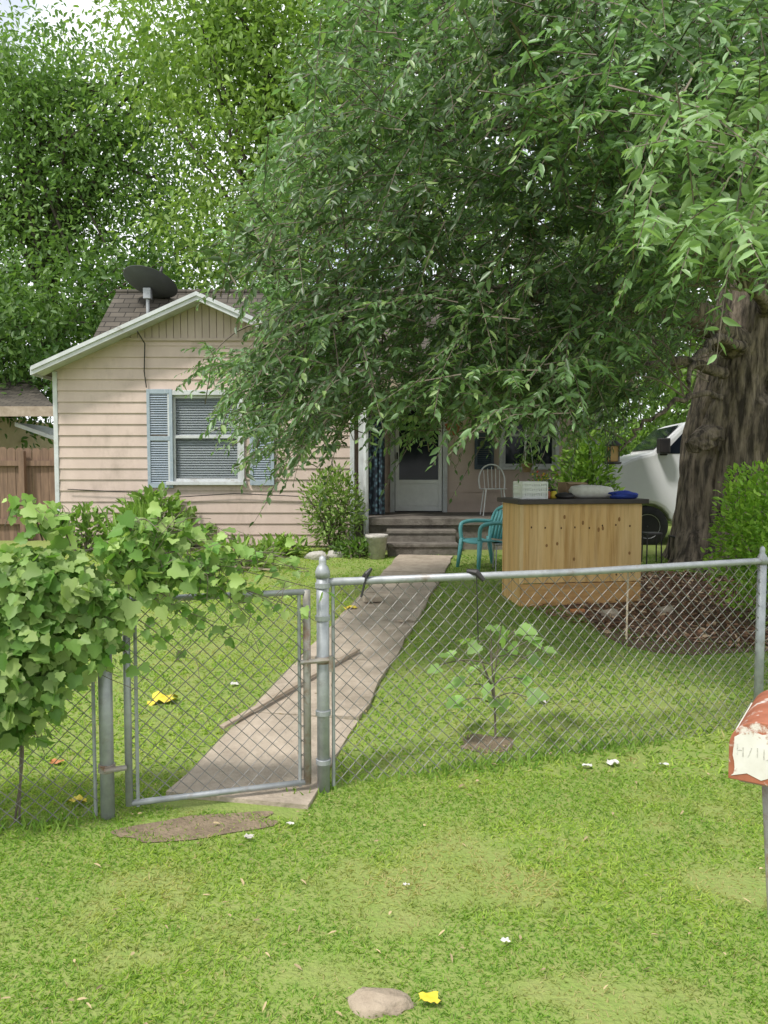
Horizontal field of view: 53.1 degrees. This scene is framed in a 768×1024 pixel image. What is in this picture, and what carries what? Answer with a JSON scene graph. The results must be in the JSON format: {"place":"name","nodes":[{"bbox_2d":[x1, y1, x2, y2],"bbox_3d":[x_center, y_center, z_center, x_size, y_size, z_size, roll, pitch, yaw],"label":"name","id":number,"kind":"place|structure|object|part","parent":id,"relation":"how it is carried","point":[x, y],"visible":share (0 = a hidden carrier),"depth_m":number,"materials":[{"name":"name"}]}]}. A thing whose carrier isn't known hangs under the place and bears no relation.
{"place":"outdoors","nodes":[
{"label":"outdoors","id":0,"kind":"place"},
{"bbox_2d":[0,0,744,455],"label":"sky","id":1,"kind":"structure","parent":0,"point":[86,5],"materials":[{"name":"white"}]},
{"bbox_2d":[0,521,767,1023],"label":"ground","id":2,"kind":"structure","parent":0,"point":[572,985],"depth_m":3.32,"materials":[{"name":"green plant"}]},
{"bbox_2d":[0,378,53,494],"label":"neighbour house","id":3,"kind":"structure","parent":2,"relation":"on","point":[34,401],"depth_m":18.15,"materials":[{"name":"grey"}]},
{"bbox_2d":[0,447,54,540],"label":"wooden fence","id":4,"kind":"object","parent":2,"relation":"on","point":[19,469],"visible":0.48,"depth_m":13.19,"materials":[{"name":"brown wood"}]},
{"bbox_2d":[50,758,63,763],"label":"litter","id":5,"kind":"object","parent":2,"relation":"on","point":[54,760],"visible":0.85,"depth_m":4.37,"materials":[{"name":"orange plastic"}]},
{"bbox_2d":[0,631,114,827],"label":"chain link fence","id":6,"kind":"object","parent":2,"relation":"on","point":[106,744],"visible":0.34,"depth_m":3.68,"materials":[{"name":"metal"}]},
{"bbox_2d":[98,589,332,806],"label":"chain link gate","id":7,"kind":"structure","parent":6,"relation":"attached to","point":[307,661],"depth_m":3.87,"materials":[{"name":"metal"}]},
{"bbox_2d":[66,794,86,802],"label":"litter","id":8,"kind":"object","parent":2,"relation":"on","point":[79,797],"visible":0.89,"depth_m":3.86,"materials":[{"name":"yellow plastic"}]},
{"bbox_2d":[61,501,115,552],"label":"weed clump","id":9,"kind":"object","parent":2,"relation":"on","point":[85,524],"visible":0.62,"depth_m":11.28,"materials":[{"name":"green plant"}]},
{"bbox_2d":[0,0,238,355],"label":"tree","id":10,"kind":"object","parent":2,"relation":"on","point":[46,93],"visible":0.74,"depth_m":22.53,"materials":[{"name":"green plant"}]},
{"bbox_2d":[0,206,257,448],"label":"tree","id":11,"kind":"object","parent":2,"relation":"on","point":[25,325],"visible":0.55,"depth_m":19.41,"materials":[{"name":"green plant"}]},
{"bbox_2d":[93,495,185,563],"bbox_3d":[-3.115,0.303,9.645,1.268,1.066,1.043,1,4,25],"label":"weed clump","id":12,"kind":"object","parent":2,"relation":"on","point":[135,509],"visible":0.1,"depth_m":9.51,"materials":[{"name":"green plant"}]},
{"bbox_2d":[105,481,192,550],"bbox_3d":[-3.463,0.114,11.389,1.253,1.186,0.959,-1,4,-25],"label":"weed clump","id":13,"kind":"object","parent":2,"relation":"on","point":[149,495],"visible":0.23,"depth_m":11.34,"materials":[{"name":"green plant"}]},
{"bbox_2d":[147,691,177,705],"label":"litter","id":14,"kind":"object","parent":2,"relation":"on","point":[161,697],"visible":0.85,"depth_m":5.36,"materials":[{"name":"yellow plastic"}]},
{"bbox_2d":[0,493,334,822],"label":"grape vine","id":15,"kind":"object","parent":2,"relation":"on","point":[52,599],"visible":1,"depth_m":3.50,"materials":[{"name":"green plant"}]},
{"bbox_2d":[111,811,278,841],"bbox_3d":[-0.886,1.485,3.621,0.753,0.011,0.255,-1,3,-22],"label":"dirt patch","id":16,"kind":"object","parent":2,"relation":"on","point":[206,828],"visible":1,"depth_m":3.62,"materials":[{"name":"brown soil"}]},
{"bbox_2d":[183,532,292,572],"bbox_3d":[-1.999,0.576,10.051,1.781,0.646,0.790,0,3,0],"label":"weed clump","id":17,"kind":"object","parent":2,"relation":"on","point":[246,542],"visible":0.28,"depth_m":10.04,"materials":[{"name":"green plant"}]},
{"bbox_2d":[244,833,253,838],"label":"litter","id":18,"kind":"object","parent":2,"relation":"on","point":[246,835],"visible":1,"depth_m":3.49,"materials":[{"name":"paper"}]},
{"bbox_2d":[234,566,277,570],"bbox_3d":[-1.911,0.714,10.004,1.186,0.046,0.050,1,3,22],"label":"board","id":19,"kind":"object","parent":2,"relation":"on","point":[245,567],"visible":0.26,"depth_m":9.85,"materials":[{"name":"grey wood"}]},
{"bbox_2d":[30,0,525,288],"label":"tree","id":20,"kind":"object","parent":2,"relation":"on","point":[231,38],"visible":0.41,"depth_m":19.43,"materials":[{"name":"green plant"}]},
{"bbox_2d":[252,531,316,556],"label":"weed clump","id":21,"kind":"object","parent":2,"relation":"on","point":[280,539],"visible":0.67,"depth_m":10.87,"materials":[{"name":"green plant"}]},
{"bbox_2d":[166,555,452,808],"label":"walkway","id":22,"kind":"structure","parent":2,"relation":"on","point":[416,564],"depth_m":5.21,"materials":[{"name":"concrete"}]},
{"bbox_2d":[219,680,302,728],"bbox_3d":[-0.811,1.299,5.236,0.040,0.082,0.922,2,4,27],"label":"plank","id":23,"kind":"object","parent":22,"relation":"on","point":[228,723],"visible":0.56,"depth_m":5.17,"materials":[{"name":"brown wood"}]},
{"bbox_2d":[311,648,359,677],"bbox_3d":[-0.393,1.193,6.071,0.036,0.066,0.792,2,4,27],"label":"plank","id":24,"kind":"object","parent":22,"relation":"on","point":[351,653],"visible":0.38,"depth_m":6.18,"materials":[{"name":"brown wood"}]},
{"bbox_2d":[363,595,382,602],"bbox_3d":[-0.121,0.924,8.178,0.200,0.060,0.100,-1,3,-17],"label":"brick","id":25,"kind":"object","parent":22,"relation":"on","point":[377,598],"visible":0.85,"depth_m":8.14,"materials":[{"name":"concrete"}]},
{"bbox_2d":[304,551,328,559],"bbox_3d":[-0.944,0.645,10.761,0.362,0.200,0.231,0,3,0],"label":"stone","id":26,"kind":"object","parent":2,"relation":"on","point":[315,555],"visible":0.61,"depth_m":10.68,"materials":[{"name":"beige stone"}]},
{"bbox_2d":[296,460,368,551],"bbox_3d":[-0.743,-0.067,11.242,1.000,1.409,0.977,-2,4,-34],"label":"shrub","id":27,"kind":"object","parent":2,"relation":"on","point":[330,521],"visible":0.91,"depth_m":11.20,"materials":[{"name":"green plant"}]},
{"bbox_2d":[30,289,637,556],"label":"cottage","id":28,"kind":"structure","parent":2,"relation":"on","point":[127,418],"depth_m":11.96,"materials":[{"name":"beige wood"}]},
{"bbox_2d":[123,265,177,312],"bbox_3d":[-4.330,-4.129,14.256,0.996,1.043,0.887,0,3,0],"label":"satellite dish","id":29,"kind":"object","parent":28,"relation":"on","point":[149,283],"visible":0.98,"depth_m":14.10,"materials":[{"name":"metal"}]},
{"bbox_2d":[112,490,217,546],"bbox_3d":[-3.423,0.146,11.925,1.688,1.004,0.240,0,3,0],"label":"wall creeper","id":30,"kind":"object","parent":28,"relation":"attached to","point":[194,509],"depth_m":11.93,"materials":[{"name":"green plant"}]},
{"bbox_2d":[166,390,246,484],"bbox_3d":[-2.759,-1.155,11.987,1.241,1.464,0.255,0,3,0],"label":"window","id":31,"kind":"structure","parent":28,"relation":"in","point":[194,464],"depth_m":11.99,"materials":[{"name":"grey glass"}]},
{"bbox_2d":[369,415,384,513],"bbox_3d":[-0.137,-0.752,12.278,0.300,1.580,0.059,0,3,0],"label":"curtain","id":32,"kind":"object","parent":28,"relation":"hanging from","point":[376,482],"visible":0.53,"depth_m":12.29,"materials":[{"name":"blue fabric"}]},
{"bbox_2d":[395,410,441,510],"bbox_3d":[0.598,-1.014,13.209,0.806,2.000,0.090,0,3,0],"label":"door","id":33,"kind":"structure","parent":28,"relation":"in","point":[416,488],"depth_m":13.25,"materials":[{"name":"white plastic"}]},
{"bbox_2d":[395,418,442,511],"bbox_3d":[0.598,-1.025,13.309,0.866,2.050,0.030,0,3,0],"label":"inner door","id":34,"kind":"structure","parent":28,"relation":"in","point":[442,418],"depth_m":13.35,"materials":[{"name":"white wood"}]},
{"bbox_2d":[441,414,470,435],"bbox_3d":[1.060,-1.496,12.146,0.553,0.580,0.436,2,4,32],"label":"hanging pot","id":35,"kind":"object","parent":28,"relation":"hanging from","point":[458,427],"visible":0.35,"depth_m":12.09,"materials":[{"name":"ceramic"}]},
{"bbox_2d":[478,464,506,515],"bbox_3d":[1.771,-0.367,12.437,0.450,0.833,0.506,0,3,0],"label":"wire chair","id":36,"kind":"object","parent":28,"relation":"on","point":[488,484],"visible":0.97,"depth_m":12.59,"materials":[{"name":"white metal"}]},
{"bbox_2d":[512,420,540,473],"bbox_3d":[2.232,-1.168,11.947,0.461,1.214,0.433,0,3,0],"label":"hanging planter","id":37,"kind":"object","parent":28,"relation":"hanging from","point":[525,468],"visible":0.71,"depth_m":11.94,"materials":[{"name":"green plant"}]},
{"bbox_2d":[497,404,560,469],"bbox_3d":[2.497,-1.315,13.215,1.086,1.170,0.125,0,3,0],"label":"window","id":38,"kind":"structure","parent":28,"relation":"in","point":[506,459],"depth_m":13.25,"materials":[{"name":"glass"}]},
{"bbox_2d":[0,730,670,840],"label":"grass strip","id":39,"kind":"object","parent":2,"relation":"on","point":[601,744],"visible":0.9,"depth_m":4.31,"materials":[{"name":"green plant"}]},
{"bbox_2d":[327,550,345,557],"bbox_3d":[-0.681,0.627,10.957,0.306,0.171,0.185,0,3,0],"label":"stone","id":40,"kind":"object","parent":2,"relation":"on","point":[332,555],"visible":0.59,"depth_m":10.89,"materials":[{"name":"beige stone"}]},
{"bbox_2d":[328,536,374,557],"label":"weed clump","id":41,"kind":"object","parent":2,"relation":"on","point":[356,546],"visible":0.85,"depth_m":10.91,"materials":[{"name":"green plant"}]},
{"bbox_2d":[365,533,387,558],"bbox_3d":[-0.101,0.487,10.894,0.326,0.340,0.326,0,3,0],"label":"bucket","id":42,"kind":"object","parent":2,"relation":"on","point":[377,542],"visible":0.98,"depth_m":10.79,"materials":[{"name":"plastic"}]},
{"bbox_2d":[346,987,415,1018],"bbox_3d":[-0.008,1.569,2.450,0.234,0.078,0.150,0,3,0],"label":"rock","id":43,"kind":"object","parent":2,"relation":"on","point":[367,1002],"visible":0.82,"depth_m":2.42,"materials":[{"name":"beige stone"}]},
{"bbox_2d":[0,588,762,1023],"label":"fallen leaves","id":44,"kind":"object","parent":2,"relation":"on","point":[376,840],"visible":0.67,"depth_m":2.98,"materials":[{"name":"beige plant"}]},
{"bbox_2d":[0,547,767,776],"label":"lawn grass","id":45,"kind":"structure","parent":2,"relation":"on","point":[656,770],"depth_m":5.51,"materials":[{"name":"green plant"}]},
{"bbox_2d":[417,991,440,1003],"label":"litter","id":46,"kind":"object","parent":2,"relation":"on","point":[430,997],"visible":1,"depth_m":2.43,"materials":[{"name":"yellow paper"}]},
{"bbox_2d":[174,0,767,572],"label":"shade tree","id":47,"kind":"object","parent":2,"relation":"on","point":[690,156],"visible":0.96,"depth_m":5.28,"materials":[{"name":"green plant"}]},
{"bbox_2d":[605,431,621,463],"bbox_3d":[2.768,-1.201,9.248,0.200,1.247,0.195,0,3,0],"label":"hanging lantern","id":48,"kind":"object","parent":47,"relation":"hanging from","point":[615,457],"visible":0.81,"depth_m":9.22,"materials":[{"name":"orange glass"}]},
{"bbox_2d":[456,505,502,570],"bbox_3d":[1.356,0.332,10.121,0.629,0.846,0.606,-1,4,-25],"label":"garden chair","id":49,"kind":"object","parent":2,"relation":"on","point":[496,519],"visible":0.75,"depth_m":10.21,"materials":[{"name":"teal plastic"}]},
{"bbox_2d":[460,734,512,752],"bbox_3d":[0.625,1.401,4.647,0.307,0.018,0.260,1,3,14],"label":"dirt patch","id":50,"kind":"object","parent":2,"relation":"on","point":[486,740],"visible":0.84,"depth_m":4.65,"materials":[{"name":"brown soil"}]},
{"bbox_2d":[427,622,557,738],"bbox_3d":[0.658,1.046,4.702,0.811,0.745,0.501,0,3,0],"label":"sapling","id":51,"kind":"object","parent":50,"relation":"on","point":[456,682],"visible":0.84,"depth_m":4.67,"materials":[{"name":"green plant"}]},
{"bbox_2d":[492,542,501,570],"bbox_3d":[1.559,0.582,10.014,0.260,0.360,0.260,0,3,0],"label":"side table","id":52,"kind":"object","parent":2,"relation":"on","point":[496,544],"visible":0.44,"depth_m":9.90,"materials":[{"name":"grey metal"}]},
{"bbox_2d":[500,937,510,941],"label":"litter","id":53,"kind":"object","parent":2,"relation":"on","point":[503,939],"visible":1,"depth_m":2.73,"materials":[{"name":"white paper"}]},
{"bbox_2d":[328,34,746,477],"bbox_3d":[8.496,-6.594,22.219,19.404,13.565,13.537,2,4,31],"label":"tree","id":54,"kind":"object","parent":2,"relation":"on","point":[655,342],"visible":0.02,"depth_m":20.43,"materials":[{"name":"green plant"}]},
{"bbox_2d":[315,546,767,793],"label":"chain link fence","id":55,"kind":"object","parent":2,"relation":"on","point":[323,584],"visible":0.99,"depth_m":4.33,"materials":[{"name":"metal"}]},
{"bbox_2d":[360,568,371,596],"bbox_3d":[-0.093,0.370,4.043,0.066,0.156,0.043,0,3,0],"label":"clip","id":56,"kind":"object","parent":55,"relation":"attached to","point":[366,574],"visible":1,"depth_m":4.03,"materials":[{"name":"black metal"}]},
{"bbox_2d":[466,569,484,639],"bbox_3d":[0.506,0.510,4.233,0.104,0.393,0.040,1,4,25],"label":"strap","id":57,"kind":"object","parent":55,"relation":"hanging from","point":[477,574],"visible":1,"depth_m":4.22,"materials":[{"name":"black plastic"}]},
{"bbox_2d":[497,497,648,606],"bbox_3d":[2.043,0.422,8.428,1.450,1.150,0.730,-1,3,-9],"label":"plywood bar","id":58,"kind":"object","parent":2,"relation":"on","point":[552,533],"visible":0.78,"depth_m":8.12,"materials":[{"name":"brown wood"}]},
{"bbox_2d":[513,481,547,498],"bbox_3d":[1.567,-0.236,8.230,0.296,0.184,0.296,0,3,-9],"label":"plastic basket","id":59,"kind":"object","parent":58,"relation":"on","point":[530,489],"visible":0.96,"depth_m":8.10,"materials":[{"name":"white plastic"}]},
{"bbox_2d":[527,468,555,490],"bbox_3d":[1.752,-0.320,8.467,0.319,0.327,0.343,0,3,0],"label":"flower pot","id":60,"kind":"object","parent":58,"relation":"on","point":[545,478],"visible":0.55,"depth_m":8.43,"materials":[{"name":"ceramic"}]},
{"bbox_2d":[550,489,556,497],"bbox_3d":[1.831,-0.197,8.294,0.068,0.100,0.066,0,3,0],"label":"jar","id":61,"kind":"object","parent":58,"relation":"on","point":[553,493],"visible":1,"depth_m":8.27,"materials":[{"name":"yellow glass"}]},
{"bbox_2d":[555,492,574,498],"bbox_3d":[1.942,-0.175,8.276,0.205,0.083,0.184,-2,4,-25],"label":"bowl","id":62,"kind":"object","parent":58,"relation":"on","point":[564,495],"visible":0.81,"depth_m":8.22,"materials":[{"name":"black ceramic"}]},
{"bbox_2d":[568,484,613,497],"bbox_3d":[2.245,-0.222,8.323,0.490,0.155,0.150,0,3,0],"label":"rolled towel","id":63,"kind":"object","parent":58,"relation":"on","point":[588,491],"visible":0.86,"depth_m":8.27,"materials":[{"name":"white fabric"}]},
{"bbox_2d":[608,490,637,498],"bbox_3d":[2.582,-0.182,8.277,0.349,0.106,0.306,-1,3,-23],"label":"cloth","id":64,"kind":"object","parent":58,"relation":"on","point":[623,494],"visible":0.75,"depth_m":8.18,"materials":[{"name":"blue fabric"}]},
{"bbox_2d":[570,608,584,612],"bbox_3d":[1.960,1.002,7.781,0.140,0.040,0.060,-1,3,-11],"label":"brick","id":65,"kind":"object","parent":2,"relation":"on","point":[580,609],"visible":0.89,"depth_m":7.76,"materials":[{"name":"orange brick"}]},
{"bbox_2d":[550,426,624,492],"bbox_3d":[2.928,-0.299,11.148,0.998,1.981,1.068,-3,4,-41],"label":"bush","id":66,"kind":"object","parent":2,"relation":"on","point":[583,464],"visible":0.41,"depth_m":11.03,"materials":[{"name":"green plant"}]},
{"bbox_2d":[606,759,618,764],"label":"litter","id":67,"kind":"object","parent":2,"relation":"on","point":[610,762],"visible":1,"depth_m":4.34,"materials":[{"name":"white paper"}]},
{"bbox_2d":[578,413,647,480],"bbox_3d":[4.259,-0.737,14.853,2.130,2.470,1.652,0,3,0],"label":"bush","id":68,"kind":"object","parent":2,"relation":"on","point":[630,445],"visible":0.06,"depth_m":14.59,"materials":[{"name":"green plant"}]},
{"bbox_2d":[625,572,628,638],"bbox_3d":[1.460,0.555,4.608,0.015,0.420,0.010,0,3,0],"label":"stake","id":69,"kind":"object","parent":2,"relation":"in","point":[627,605],"visible":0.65,"depth_m":4.61,"materials":[{"name":"grey wood"}]},
{"bbox_2d":[578,374,694,523],"bbox_3d":[6.173,-1.357,17.441,8.009,3.507,2.456,0,3,0],"label":"hedge","id":70,"kind":"object","parent":2,"relation":"on","point":[650,427],"visible":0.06,"depth_m":17.09,"materials":[{"name":"green plant"}]},
{"bbox_2d":[591,422,684,544],"bbox_3d":[6.206,-0.507,12.913,5.130,2.080,2.130,0,3,6],"label":"van","id":71,"kind":"object","parent":2,"relation":"on","point":[649,464],"visible":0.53,"depth_m":12.34,"materials":[{"name":"white paint"}]},
{"bbox_3d":[4.931,-1.130,12.221,0.930,0.400,0.010,0,3,6],"label":"side window","id":72,"kind":"part","parent":71,"relation":"part of","materials":[{"name":"black glass"}]},
{"bbox_2d":[530,570,767,654],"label":"mulch bed","id":73,"kind":"object","parent":2,"relation":"on","point":[677,631],"visible":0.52,"depth_m":7.47,"materials":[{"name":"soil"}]},
{"bbox_2d":[598,608,619,616],"bbox_3d":[2.251,1.017,7.661,0.200,0.109,0.141,-1,3,-11],"label":"stone","id":74,"kind":"object","parent":73,"relation":"on","point":[612,612],"visible":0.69,"depth_m":7.63,"materials":[{"name":"grey stone"}]},
{"bbox_2d":[655,605,672,613],"bbox_3d":[2.846,1.005,7.776,0.180,0.119,0.144,-2,4,-28],"label":"stone","id":75,"kind":"object","parent":73,"relation":"on","point":[668,609],"visible":0.56,"depth_m":7.73,"materials":[{"name":"grey stone"}]},
{"bbox_2d":[700,459,767,624],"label":"bush","id":76,"kind":"object","parent":73,"relation":"on","point":[756,498],"visible":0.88,"depth_m":7.32,"materials":[{"name":"green plant"}]},
{"bbox_2d":[641,532,662,563],"bbox_3d":[3.632,0.486,10.421,0.222,0.420,0.222,0,3,0],"label":"plant stand","id":77,"kind":"object","parent":2,"relation":"on","point":[652,533],"visible":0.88,"depth_m":10.32,"materials":[{"name":"black metal"}]},
{"bbox_2d":[667,535,674,559],"bbox_3d":[4.053,0.504,10.539,0.241,0.360,0.241,0,3,0],"label":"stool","id":78,"kind":"object","parent":2,"relation":"on","point":[671,536],"visible":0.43,"depth_m":10.63,"materials":[{"name":"black metal"}]},
{"bbox_2d":[728,690,767,913],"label":"mailbox","id":79,"kind":"object","parent":2,"relation":"on","point":[748,752],"visible":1,"depth_m":2.37,"materials":[{"name":"orange paint"}]},
{"bbox_2d":[728,721,767,785],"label":"door","id":80,"kind":"structure","parent":79,"relation":"in","point":[761,728],"depth_m":2.36,"materials":[{"name":"orange paint"}]},
{"bbox_2d":[558,482,587,497],"bbox_3d":[2.095,-0.245,8.511,0.240,0.171,0.250,-1,3,-17],"label":"cardboard box","id":81,"kind":"object","parent":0,"point":[564,486],"visible":0.44,"depth_m":8.45,"materials":[{"name":"brown cardboard"}]}
]}

